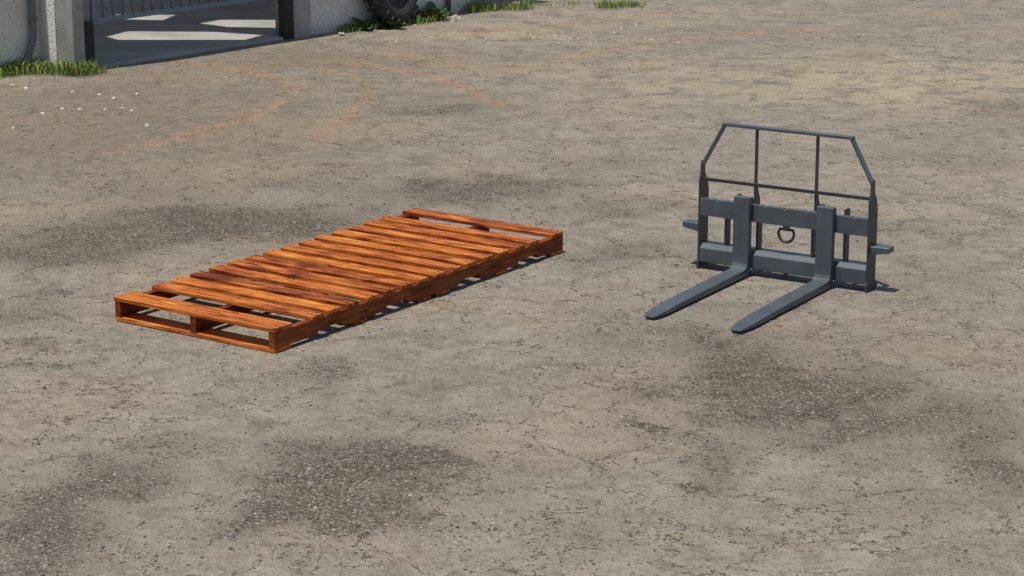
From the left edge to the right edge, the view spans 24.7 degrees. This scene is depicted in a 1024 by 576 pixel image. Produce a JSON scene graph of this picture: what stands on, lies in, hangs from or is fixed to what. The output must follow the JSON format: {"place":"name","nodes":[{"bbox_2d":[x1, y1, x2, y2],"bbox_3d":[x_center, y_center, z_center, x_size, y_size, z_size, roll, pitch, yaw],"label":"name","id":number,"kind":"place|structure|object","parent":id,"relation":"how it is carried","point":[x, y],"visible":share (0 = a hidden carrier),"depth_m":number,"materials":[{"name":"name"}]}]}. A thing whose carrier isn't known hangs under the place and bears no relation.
{"place":"outdoors","nodes":[
{"label":"outdoors","id":0,"kind":"place"},
{"bbox_2d":[0,0,646,77],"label":"grass","id":1,"kind":"structure","parent":0,"point":[50,67],"depth_m":22.36,"materials":[{"name":"green plant"}]},
{"bbox_2d":[0,0,1023,575],"bbox_3d":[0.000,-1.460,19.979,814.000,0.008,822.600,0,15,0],"label":"ground","id":2,"kind":"structure","parent":0,"point":[220,144],"depth_m":13.89,"materials":[{"name":"grey gravel"}]},
{"bbox_2d":[0,0,469,67],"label":"barn","id":3,"kind":"structure","parent":2,"relation":"on","point":[69,31],"depth_m":24.20,"materials":[{"name":"paint"}]},
{"bbox_2d":[89,0,260,22],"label":"barn gate","id":4,"kind":"structure","parent":3,"relation":"attached to","point":[152,11],"depth_m":22.80,"materials":[{"name":"metal"}]},
{"bbox_2d":[114,208,562,352],"bbox_3d":[-0.990,-0.093,14.439,1.237,0.144,2.885,10,18,34],"label":"wooden pallet","id":5,"kind":"object","parent":2,"relation":"on","point":[383,263],"visible":1,"depth_m":14.12,"materials":[{"name":"brown wood"}]},
{"bbox_2d":[346,17,385,29],"bbox_3d":[-1.554,-2.822,24.907,0.333,0.146,0.421,13,20,41],"label":"leafy weed","id":6,"kind":"object","parent":2,"relation":"on","point":[371,22],"visible":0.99,"depth_m":24.96,"materials":[{"name":"green plant"}]},
{"bbox_2d":[363,0,418,23],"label":"scrap tyre","id":7,"kind":"object","parent":2,"relation":"on","point":[383,11],"visible":0.98,"depth_m":25.00,"materials":[{"name":"rubber"}]},
{"bbox_2d":[380,19,406,27],"bbox_3d":[-1.271,-2.829,25.029,0.301,0.096,0.312,0,15,0],"label":"leafy weed","id":8,"kind":"object","parent":2,"relation":"on","point":[391,24],"visible":1,"depth_m":24.95,"materials":[{"name":"green plant"}]},
{"bbox_2d":[414,1,444,20],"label":"leafy weed","id":9,"kind":"object","parent":2,"relation":"on","point":[430,8],"visible":0.8,"depth_m":25.66,"materials":[{"name":"green plant"}]},
{"bbox_2d":[446,0,450,11],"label":"metal post","id":10,"kind":"object","parent":2,"relation":"on","point":[448,4],"depth_m":25.98,"materials":[{"name":"metal"}]},
{"bbox_2d":[446,14,462,21],"bbox_3d":[-0.625,-2.950,25.579,0.182,0.074,0.134,-9,17,-30],"label":"boulder","id":11,"kind":"object","parent":2,"relation":"on","point":[455,18],"visible":1,"depth_m":25.54,"materials":[{"name":"stone"}]},
{"bbox_2d":[1,6,1018,224],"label":"pebbles","id":12,"kind":"object","parent":2,"relation":"on","point":[509,72],"visible":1,"depth_m":23.93,"materials":[{"name":"beige stone"}]},
{"bbox_2d":[644,122,893,331],"bbox_3d":[1.386,-0.392,14.005,1.407,0.941,1.395,9,17,30],"label":"pallet fork attachment","id":13,"kind":"object","parent":2,"relation":"on","point":[822,266],"visible":1,"depth_m":14.39,"materials":[{"name":"metal"}]}
]}

